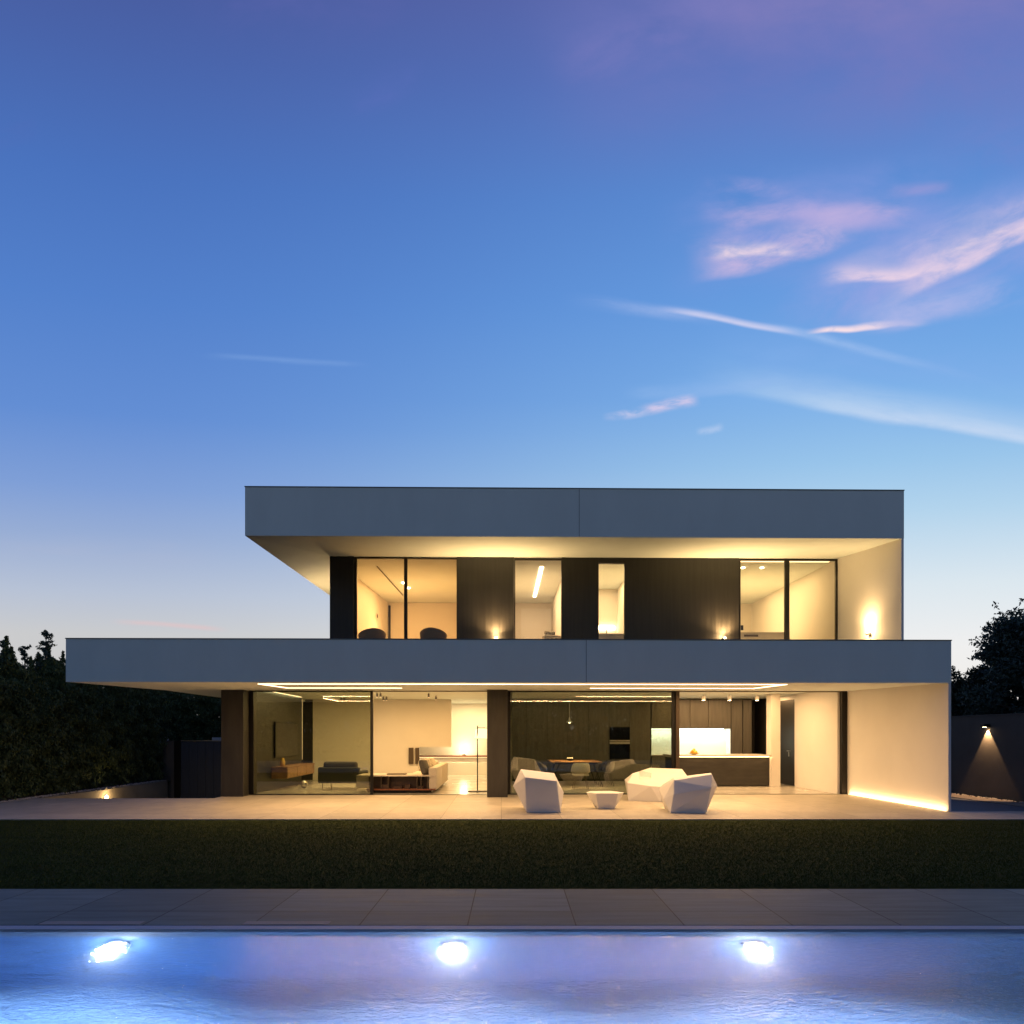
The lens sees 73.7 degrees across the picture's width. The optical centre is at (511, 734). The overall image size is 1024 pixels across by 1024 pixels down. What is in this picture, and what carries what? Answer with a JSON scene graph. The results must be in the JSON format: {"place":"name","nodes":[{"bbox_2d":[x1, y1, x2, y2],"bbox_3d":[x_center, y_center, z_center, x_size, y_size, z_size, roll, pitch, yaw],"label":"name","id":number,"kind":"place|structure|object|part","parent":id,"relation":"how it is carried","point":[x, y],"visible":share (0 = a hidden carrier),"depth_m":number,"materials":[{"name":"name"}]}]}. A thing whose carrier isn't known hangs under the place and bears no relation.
{"place":"outdoors","nodes":[
{"label":"outdoors","id":0,"kind":"place"},
{"bbox_2d":[0,777,159,800],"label":"side bed","id":1,"kind":"object","parent":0,"point":[40,794],"depth_m":20.40,"materials":[{"name":"green plant"}]},
{"bbox_2d":[0,635,20,799],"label":"cypress tree","id":2,"kind":"object","parent":1,"relation":"on","point":[4,715],"visible":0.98,"depth_m":17.32,"materials":[{"name":"green plant"}]},
{"bbox_2d":[0,646,46,798],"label":"cypress tree","id":3,"kind":"object","parent":1,"relation":"on","point":[15,672],"visible":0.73,"depth_m":17.90,"materials":[{"name":"green plant"}]},
{"bbox_2d":[18,645,34,670],"bbox_3d":[-14.251,-0.490,19.725,1.225,4.300,1.275,0,0,-37],"label":"conifer","id":4,"kind":"object","parent":1,"relation":"on","point":[24,654],"visible":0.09,"depth_m":19.75,"materials":[{"name":"green plant"}]},
{"bbox_2d":[7,656,69,795],"bbox_3d":[-13.385,-0.257,18.915,1.978,3.931,1.943,0,0,40],"label":"cypress tree","id":5,"kind":"object","parent":1,"relation":"on","point":[49,723],"visible":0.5,"depth_m":18.85,"materials":[{"name":"green plant"}]},
{"bbox_2d":[34,629,75,791],"bbox_3d":[-13.544,-0.694,19.816,1.554,4.708,1.503,0,0,-1],"label":"conifer","id":6,"kind":"object","parent":1,"relation":"on","point":[46,644],"visible":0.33,"depth_m":19.75,"materials":[{"name":"green plant"}]},
{"bbox_2d":[33,644,87,792],"bbox_3d":[-13.365,-0.492,19.854,1.844,4.403,1.857,0,0,29],"label":"cypress tree","id":7,"kind":"object","parent":1,"relation":"on","point":[58,667],"visible":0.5,"depth_m":19.75,"materials":[{"name":"green plant"}]},
{"bbox_2d":[53,650,106,789],"bbox_3d":[-13.415,-0.429,20.790,1.869,4.278,1.889,0,0,26],"label":"cypress tree","id":8,"kind":"object","parent":1,"relation":"on","point":[88,698],"visible":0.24,"depth_m":20.72,"materials":[{"name":"green plant"}]},
{"bbox_2d":[75,687,121,786],"bbox_3d":[-13.534,-0.230,21.711,1.943,3.874,1.978,0,0,-23],"label":"cypress tree","id":9,"kind":"object","parent":1,"relation":"on","point":[106,727],"visible":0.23,"depth_m":21.73,"materials":[{"name":"green plant"}]},
{"bbox_2d":[93,685,139,784],"bbox_3d":[-13.388,-0.642,22.640,1.844,4.710,1.857,0,0,40],"label":"cypress tree","id":10,"kind":"object","parent":1,"relation":"on","point":[121,714],"visible":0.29,"depth_m":22.52,"materials":[{"name":"green plant"}]},
{"bbox_2d":[0,932,1023,1023],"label":"pool water","id":11,"kind":"structure","parent":0,"point":[511,977],"depth_m":4.72,"materials":[{"name":"blue liquid"}]},
{"bbox_2d":[0,889,1023,924],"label":"pool deck","id":12,"kind":"structure","parent":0,"point":[595,906],"depth_m":6.57,"materials":[{"name":"stone"}]},
{"bbox_2d":[38,921,144,924],"bbox_3d":[-3.681,1.653,5.987,0.878,0.014,0.105,0,0,0],"label":"skimmer lid","id":13,"kind":"object","parent":12,"relation":"on","point":[92,922],"visible":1,"depth_m":5.96,"materials":[{"name":"stone"}]},
{"bbox_2d":[242,921,330,924],"bbox_3d":[-1.972,1.653,5.987,0.747,0.014,0.105,0,0,0],"label":"skimmer lid","id":14,"kind":"object","parent":12,"relation":"on","point":[286,922],"visible":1,"depth_m":5.96,"materials":[{"name":"stone"}]},
{"bbox_2d":[0,820,1023,888],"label":"lawn","id":15,"kind":"structure","parent":0,"point":[537,862],"depth_m":9.61,"materials":[{"name":"green plant"}]},
{"bbox_2d":[0,794,1023,819],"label":"terrace","id":16,"kind":"structure","parent":0,"point":[582,807],"depth_m":15.13,"materials":[{"name":"stone"}]},
{"bbox_2d":[65,486,951,811],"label":"house","id":17,"kind":"structure","parent":16,"relation":"on","point":[667,586],"depth_m":17.11,"materials":[{"name":"white paint"}]},
{"bbox_2d":[274,721,297,757],"bbox_3d":[-7.202,0.145,21.815,0.044,1.110,2.250,0,0,-1],"label":"television","id":18,"kind":"object","parent":17,"relation":"attached to","point":[285,739],"visible":1,"depth_m":21.64,"materials":[{"name":"black metal"}]},
{"bbox_2d":[271,763,314,778],"bbox_3d":[-7.000,1.135,21.993,0.488,0.350,3.040,0,0,-1],"label":"media console","id":19,"kind":"object","parent":17,"relation":"attached to","point":[290,771],"visible":1,"depth_m":20.99,"materials":[{"name":"brown wood"}]},
{"bbox_2d":[280,758,284,766],"bbox_3d":[-6.987,0.828,20.793,0.160,0.260,0.160,0,0,-1],"label":"vase","id":20,"kind":"object","parent":19,"relation":"on","point":[282,762],"visible":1,"depth_m":20.73,"materials":[{"name":"brown ceramic"}]},
{"bbox_2d":[249,691,372,794],"bbox_3d":[-5.529,0.212,18.830,3.397,2.868,0.070,0,0,-1],"label":"window","id":21,"kind":"structure","parent":17,"relation":"in","point":[251,693],"depth_m":18.78,"materials":[{"name":"black"}]},
{"bbox_2d":[358,628,385,637],"bbox_3d":[-4.089,-2.570,19.942,0.813,1.019,0.671,0,0,-26],"label":"tub chair","id":22,"kind":"object","parent":17,"relation":"on","point":[373,633],"visible":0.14,"depth_m":19.64,"materials":[{"name":"brown fabric"}]},
{"bbox_2d":[388,605,390,638],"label":"interior door","id":23,"kind":"structure","parent":17,"relation":"in","point":[389,606],"depth_m":25.29,"materials":[{"name":"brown wood"}]},
{"bbox_2d":[354,557,456,638],"bbox_3d":[-2.932,-3.475,18.871,2.826,2.850,0.078,0,0,-1],"label":"window","id":24,"kind":"structure","parent":17,"relation":"in","point":[355,558],"depth_m":18.83,"materials":[{"name":"black"}]},
{"bbox_2d":[409,748,412,763],"bbox_3d":[-3.710,0.766,25.090,0.172,0.594,0.090,0,0,-1],"label":"wall speaker","id":25,"kind":"object","parent":17,"relation":"attached to","point":[410,755],"depth_m":25.05,"materials":[{"name":"brown wood"}]},
{"bbox_2d":[415,748,419,763],"bbox_3d":[-3.476,0.766,25.093,0.150,0.594,0.090,0,0,-1],"label":"wall speaker","id":26,"kind":"object","parent":17,"relation":"attached to","point":[417,754],"depth_m":25.05,"materials":[{"name":"brown metal"}]},
{"bbox_2d":[420,627,446,638],"bbox_3d":[-2.282,-2.570,19.871,0.813,1.019,0.671,0,0,11],"label":"tub chair","id":27,"kind":"object","parent":17,"relation":"on","point":[430,633],"visible":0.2,"depth_m":19.57,"materials":[{"name":"brown fabric"}]},
{"bbox_2d":[420,755,486,756],"bbox_3d":[-2.826,0.877,28.059,5.030,0.075,0.500,0,0,-1],"label":"wall shelf","id":28,"kind":"object","parent":17,"relation":"attached to","point":[453,755],"depth_m":27.91,"materials":[{"name":"red wood"}]},
{"bbox_2d":[460,746,467,754],"bbox_3d":[-1.967,0.643,28.023,0.300,0.390,0.300,0,0,-1],"label":"table lamp","id":29,"kind":"object","parent":28,"relation":"on","point":[464,749],"visible":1,"depth_m":27.92,"materials":[{"name":"white glass"}]},
{"bbox_2d":[521,609,550,638],"bbox_3d":[0.894,-3.385,25.400,1.117,2.630,0.025,0,0,-1],"label":"interior door","id":30,"kind":"structure","parent":17,"relation":"in","point":[534,622],"depth_m":25.38,"materials":[{"name":"white paint"}]},
{"bbox_2d":[514,558,561,638],"bbox_3d":[0.722,-3.470,18.929,1.323,2.840,0.070,0,0,-1],"label":"window","id":31,"kind":"structure","parent":17,"relation":"in","point":[515,559],"depth_m":18.90,"materials":[{"name":"black"}]},
{"bbox_2d":[542,631,560,638],"bbox_3d":[1.188,-2.601,21.171,0.880,1.077,1.900,0,0,-1],"label":"bed","id":32,"kind":"object","parent":17,"relation":"on","point":[549,635],"visible":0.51,"depth_m":20.39,"materials":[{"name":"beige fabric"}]},
{"bbox_2d":[566,695,572,722],"bbox_3d":[1.855,-0.841,22.032,0.200,0.925,0.200,0,0,-1],"label":"pendant lamp","id":33,"kind":"object","parent":17,"relation":"hanging from","point":[569,721],"visible":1,"depth_m":22.03,"materials":[{"name":"silver"}]},
{"bbox_2d":[508,691,675,794],"bbox_3d":[2.255,0.212,18.953,4.760,2.868,0.070,0,0,-1],"label":"window","id":34,"kind":"structure","parent":17,"relation":"in","point":[673,693],"depth_m":18.95,"materials":[{"name":"black"}]},
{"bbox_2d":[598,563,624,638],"bbox_3d":[2.757,-3.410,18.961,0.750,2.720,0.070,0,0,-1],"label":"window","id":35,"kind":"structure","parent":17,"relation":"in","point":[598,563],"depth_m":18.93,"materials":[{"name":"black"}]},
{"bbox_2d":[599,628,623,638],"bbox_3d":[2.784,-2.623,20.166,1.340,1.120,0.480,0,0,-1],"label":"vanity","id":36,"kind":"object","parent":17,"relation":"on","point":[606,635],"visible":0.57,"depth_m":19.94,"materials":[{"name":"white paint"}]},
{"bbox_2d":[741,632,783,638],"bbox_3d":[7.582,-2.618,20.916,1.700,1.010,0.412,0,0,-1],"label":"sideboard","id":37,"kind":"object","parent":17,"relation":"on","point":[762,635],"visible":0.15,"depth_m":20.72,"materials":[{"name":"wood"}]},
{"bbox_2d":[765,699,794,785],"bbox_3d":[9.048,0.240,23.135,0.100,2.780,2.420,0,0,-1],"label":"interior door","id":38,"kind":"structure","parent":17,"relation":"in","point":[787,707],"depth_m":22.47,"materials":[{"name":"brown wood"}]},
{"bbox_2d":[739,559,837,638],"bbox_3d":[7.729,-3.475,19.039,2.843,2.850,0.078,0,0,-1],"label":"window","id":39,"kind":"structure","parent":17,"relation":"in","point":[786,561],"depth_m":19.00,"materials":[{"name":"black"}]},
{"bbox_2d":[513,769,563,812],"bbox_3d":[0.574,1.192,14.891,1.094,0.915,1.057,0,0,-1],"label":"faceted armchair","id":40,"kind":"object","parent":16,"relation":"on","point":[539,792],"visible":1,"depth_m":14.44,"materials":[{"name":"white plastic"}]},
{"bbox_2d":[586,791,623,808],"bbox_3d":[2.092,1.465,15.364,0.836,0.370,0.534,0,0,-1],"label":"faceted side table","id":41,"kind":"object","parent":16,"relation":"on","point":[604,799],"visible":1,"depth_m":15.17,"materials":[{"name":"white plastic"}]},
{"bbox_2d":[625,768,686,801],"bbox_3d":[3.696,1.250,17.335,1.616,0.799,1.049,0,0,-1],"label":"faceted armchair","id":42,"kind":"object","parent":16,"relation":"on","point":[645,784],"visible":0.77,"depth_m":17.09,"materials":[{"name":"white plastic"}]},
{"bbox_2d":[659,773,716,812],"bbox_3d":[3.848,1.231,14.803,1.173,0.838,1.056,0,0,-1],"label":"faceted armchair","id":43,"kind":"object","parent":16,"relation":"on","point":[689,794],"visible":1,"depth_m":14.38,"materials":[{"name":"white plastic"}]},
{"bbox_2d":[0,0,1023,716],"label":"sky","id":44,"kind":"structure","parent":0,"point":[705,244],"materials":[{"name":"blue"}]},
{"bbox_2d":[256,775,834,794],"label":"interior floor","id":45,"kind":"structure","parent":0,"point":[458,784],"depth_m":21.07,"materials":[{"name":"beige tile"}]},
{"bbox_2d":[300,780,307,787],"bbox_3d":[-6.487,1.530,21.301,0.240,0.240,0.240,0,0,-1],"label":"glass globe","id":46,"kind":"object","parent":45,"relation":"on","point":[303,783],"visible":1,"depth_m":21.22,"materials":[{"name":"silver glass"}]},
{"bbox_2d":[318,761,367,789],"bbox_3d":[-5.174,1.225,21.011,1.280,0.850,1.020,0,0,5],"label":"lounge chair","id":47,"kind":"object","parent":45,"relation":"on","point":[331,772],"visible":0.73,"depth_m":20.53,"materials":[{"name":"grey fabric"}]},
{"bbox_2d":[356,760,447,792],"bbox_3d":[-3.327,1.230,21.300,2.334,0.800,4.100,0,0,-1],"label":"corner sofa","id":48,"kind":"object","parent":45,"relation":"on","point":[431,782],"visible":0.92,"depth_m":19.55,"materials":[{"name":"beige fabric"}]},
{"bbox_2d":[387,773,406,774],"bbox_3d":[-3.342,1.131,19.850,0.540,0.035,0.320,0,0,-1],"label":"tray","id":49,"kind":"object","parent":48,"relation":"on","point":[396,773],"visible":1,"depth_m":19.75,"materials":[{"name":"beige wood"}]},
{"bbox_2d":[418,760,428,774],"bbox_3d":[-2.525,0.935,19.713,0.150,0.440,0.500,-18,-7,9],"label":"cushion","id":50,"kind":"object","parent":48,"relation":"on","point":[424,766],"visible":0.89,"depth_m":19.51,"materials":[{"name":"grey fabric"}]},
{"bbox_2d":[422,759,431,767],"bbox_3d":[-2.537,0.935,20.463,0.150,0.440,0.500,-18,-7,9],"label":"cushion","id":51,"kind":"object","parent":48,"relation":"on","point":[429,762],"visible":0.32,"depth_m":20.47,"materials":[{"name":"fabric"}]},
{"bbox_2d":[468,726,486,791],"bbox_3d":[-0.889,0.690,19.773,0.511,1.920,0.630,0,0,37],"label":"floor lamp","id":52,"kind":"object","parent":45,"relation":"on","point":[480,733],"visible":0.81,"depth_m":19.67,"materials":[{"name":"white metal"}]},
{"bbox_2d":[536,761,552,772],"bbox_3d":[1.053,1.252,22.219,0.537,0.803,0.599,0,0,-1],"label":"dining chair","id":53,"kind":"object","parent":45,"relation":"on","point":[540,766],"visible":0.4,"depth_m":21.98,"materials":[{"name":"grey fabric"}]},
{"bbox_2d":[547,760,602,786],"bbox_3d":[2.054,1.253,22.685,1.706,0.805,1.900,0,0,-1],"label":"dining table","id":54,"kind":"object","parent":45,"relation":"on","point":[559,762],"visible":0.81,"depth_m":21.91,"materials":[{"name":"brown wood"}]},
{"bbox_2d":[571,763,589,788],"bbox_3d":[2.100,1.252,20.927,0.599,0.803,0.537,0,0,-1],"label":"dining chair","id":55,"kind":"object","parent":45,"relation":"on","point":[580,769],"visible":1,"depth_m":20.73,"materials":[{"name":"beige fabric"}]},
{"bbox_2d":[593,760,609,783],"bbox_3d":[3.056,1.252,23.151,0.537,0.803,0.599,0,0,-1],"label":"dining chair","id":56,"kind":"object","parent":45,"relation":"on","point":[605,762],"visible":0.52,"depth_m":23.21,"materials":[{"name":"grey fabric"}]},
{"bbox_2d":[597,761,614,785],"bbox_3d":[3.070,1.252,22.251,0.537,0.803,0.599,0,0,-1],"label":"dining chair","id":57,"kind":"object","parent":45,"relation":"on","point":[608,768],"visible":0.93,"depth_m":22.04,"materials":[{"name":"grey fabric"}]},
{"bbox_2d":[512,699,753,780],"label":"cabinet wall","id":58,"kind":"structure","parent":45,"relation":"on","point":[543,731],"depth_m":24.47,"materials":[{"name":"brown wood"}]},
{"bbox_2d":[512,699,525,778],"bbox_3d":[0.200,0.145,24.421,0.601,2.850,0.030,0,0,-1],"label":"cabinet door","id":59,"kind":"structure","parent":58,"relation":"in","point":[518,705],"depth_m":24.40,"materials":[{"name":"brown wood"}]},
{"bbox_2d":[526,699,546,770],"bbox_3d":[0.885,0.145,24.432,0.741,2.850,0.030,0,0,-1],"label":"cabinet door","id":60,"kind":"structure","parent":58,"relation":"in","point":[536,709],"depth_m":24.42,"materials":[{"name":"brown wood"}]},
{"bbox_2d":[547,699,566,778],"bbox_3d":[1.627,0.145,24.444,0.716,2.850,0.030,0,0,-1],"label":"cabinet door","id":61,"kind":"structure","parent":58,"relation":"in","point":[556,708],"depth_m":24.43,"materials":[{"name":"brown wood"}]},
{"bbox_2d":[568,699,588,778],"bbox_3d":[2.371,0.145,24.455,0.742,2.850,0.030,0,0,-1],"label":"cabinet door","id":62,"kind":"structure","parent":58,"relation":"in","point":[578,731],"depth_m":24.44,"materials":[{"name":"brown wood"}]},
{"bbox_2d":[589,699,608,778],"bbox_3d":[3.116,0.145,24.467,0.721,2.850,0.030,0,0,-1],"label":"cabinet door","id":63,"kind":"structure","parent":58,"relation":"in","point":[598,708],"depth_m":24.45,"materials":[{"name":"brown wood"}]},
{"bbox_2d":[609,727,629,758],"bbox_3d":[3.854,0.286,24.463,0.720,1.146,0.080,0,0,-1],"label":"oven","id":64,"kind":"object","parent":58,"relation":"in","point":[619,742],"visible":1,"depth_m":24.44,"materials":[{"name":"black metal"}]},
{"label":"door","id":65,"kind":"part","parent":64,"relation":"part of","materials":[{"name":"black glass"}]},
{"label":"door","id":66,"kind":"part","parent":64,"relation":"part of","materials":[{"name":"black glass"}]},
{"bbox_2d":[609,759,629,778],"bbox_3d":[3.854,1.220,24.479,0.726,0.700,0.030,0,0,-1],"label":"chair","id":67,"kind":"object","parent":58,"relation":"in","point":[621,770],"depth_m":24.46,"materials":[{"name":"grey fabric"}]},
{"bbox_2d":[609,699,629,726],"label":"cabinet door","id":68,"kind":"structure","parent":58,"relation":"in","point":[619,709],"depth_m":24.46,"materials":[{"name":"brown wood"}]},
{"bbox_2d":[630,699,649,774],"bbox_3d":[4.596,0.145,24.490,0.730,2.850,0.030,0,0,-1],"label":"cabinet door","id":69,"kind":"structure","parent":58,"relation":"in","point":[639,708],"depth_m":24.48,"materials":[{"name":"brown wood"}]},
{"bbox_2d":[652,756,664,767],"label":"cabinet door","id":70,"kind":"structure","parent":58,"relation":"in","point":[657,761],"depth_m":24.49,"materials":[{"name":"brown wood"}]},
{"bbox_2d":[652,699,670,728],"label":"cabinet door","id":71,"kind":"structure","parent":58,"relation":"in","point":[661,708],"depth_m":24.49,"materials":[{"name":"brown wood"}]},
{"bbox_2d":[680,699,689,728],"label":"cabinet door","id":72,"kind":"structure","parent":58,"relation":"in","point":[684,703],"depth_m":24.50,"materials":[{"name":"brown wood"}]},
{"bbox_2d":[690,699,707,728],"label":"cabinet door","id":73,"kind":"structure","parent":58,"relation":"in","point":[698,708],"depth_m":24.51,"materials":[{"name":"brown wood"}]},
{"bbox_2d":[708,699,730,728],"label":"cabinet door","id":74,"kind":"structure","parent":58,"relation":"in","point":[719,710],"depth_m":24.52,"materials":[{"name":"brown wood"}]},
{"bbox_2d":[731,699,741,753],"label":"cabinet door","id":75,"kind":"structure","parent":58,"relation":"in","point":[736,704],"depth_m":24.53,"materials":[{"name":"brown wood"}]},
{"bbox_2d":[743,699,751,753],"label":"cabinet door","id":76,"kind":"structure","parent":58,"relation":"in","point":[747,703],"depth_m":24.54,"materials":[{"name":"brown wood"}]},
{"bbox_2d":[663,754,771,785],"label":"kitchen island","id":77,"kind":"structure","parent":45,"relation":"on","point":[738,769],"depth_m":21.81,"materials":[{"name":"brown wood"}]},
{"bbox_2d":[690,748,698,754],"bbox_3d":[5.861,0.529,21.995,0.380,0.200,0.380,0,0,-1],"label":"fruit bowl","id":78,"kind":"object","parent":77,"relation":"on","point":[693,752],"visible":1,"depth_m":21.93,"materials":[{"name":"food"}]},
{"bbox_2d":[780,783,1023,810],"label":"side path","id":79,"kind":"structure","parent":0,"point":[958,804],"depth_m":15.88,"materials":[{"name":"grey concrete"}]},
{"label":"ground","id":80,"kind":"structure","parent":0,"visible":0},
{"bbox_2d":[0,780,1023,802],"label":"pebbles","id":81,"kind":"object","parent":80,"relation":"on","point":[26,798],"visible":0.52,"depth_m":18.91,"materials":[{"name":"grey gravel"}]},
{"bbox_2d":[951,665,1011,714],"bbox_3d":[16.542,-0.608,25.264,3.239,4.543,3.470,0,0,-18],"label":"bush","id":82,"kind":"object","parent":80,"relation":"on","point":[953,668],"visible":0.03,"depth_m":24.74,"materials":[{"name":"green plant"}]},
{"bbox_2d":[951,669,1014,715],"bbox_3d":[16.694,-0.348,24.385,3.628,4.030,3.613,0,0,-1],"label":"bush","id":83,"kind":"object","parent":80,"relation":"on","point":[954,687],"visible":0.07,"depth_m":24.15,"materials":[{"name":"green plant"}]},
{"bbox_2d":[951,713,1023,802],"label":"garden wall","id":84,"kind":"structure","parent":80,"relation":"on","point":[987,762],"depth_m":17.99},
{"bbox_2d":[980,724,989,726],"bbox_3d":[12.498,-0.245,18.047,0.160,0.086,0.180,0,0,-1],"label":"wall lamp","id":85,"kind":"object","parent":84,"relation":"attached to","point":[984,725],"visible":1,"depth_m":17.96,"materials":[{"name":"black metal"}]},
{"bbox_2d":[951,661,1023,715],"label":"bush","id":86,"kind":"object","parent":80,"relation":"on","point":[972,677],"visible":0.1,"depth_m":23.24,"materials":[{"name":"green plant"}]},
{"bbox_2d":[951,794,1023,806],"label":"kerb","id":87,"kind":"structure","parent":80,"relation":"on","point":[1010,803],"depth_m":17.16,"materials":[{"name":"grey concrete"}]},
{"bbox_2d":[954,598,1023,714],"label":"broadleaf tree","id":88,"kind":"object","parent":80,"relation":"on","point":[1003,656],"visible":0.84,"depth_m":21.31,"materials":[{"name":"green plant"}]},
{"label":"lane floor","id":89,"kind":"structure","parent":0,"visible":0},
{"bbox_2d":[40,781,167,797],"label":"retaining wall","id":90,"kind":"structure","parent":89,"relation":"on","point":[159,789],"depth_m":22.33,"materials":[{"name":"grey concrete"}]},
{"bbox_2d":[160,740,220,797],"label":"gate","id":91,"kind":"structure","parent":89,"relation":"on","point":[191,769],"depth_m":25.12,"materials":[{"name":"black metal"}]},
{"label":"pool basin","id":92,"kind":"structure","parent":0,"visible":0},
{"bbox_2d":[0,925,1023,931],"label":"pool rim","id":93,"kind":"object","parent":92,"relation":"on","point":[511,928],"visible":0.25,"depth_m":5.83,"materials":[{"name":"grey concrete"}]}
]}

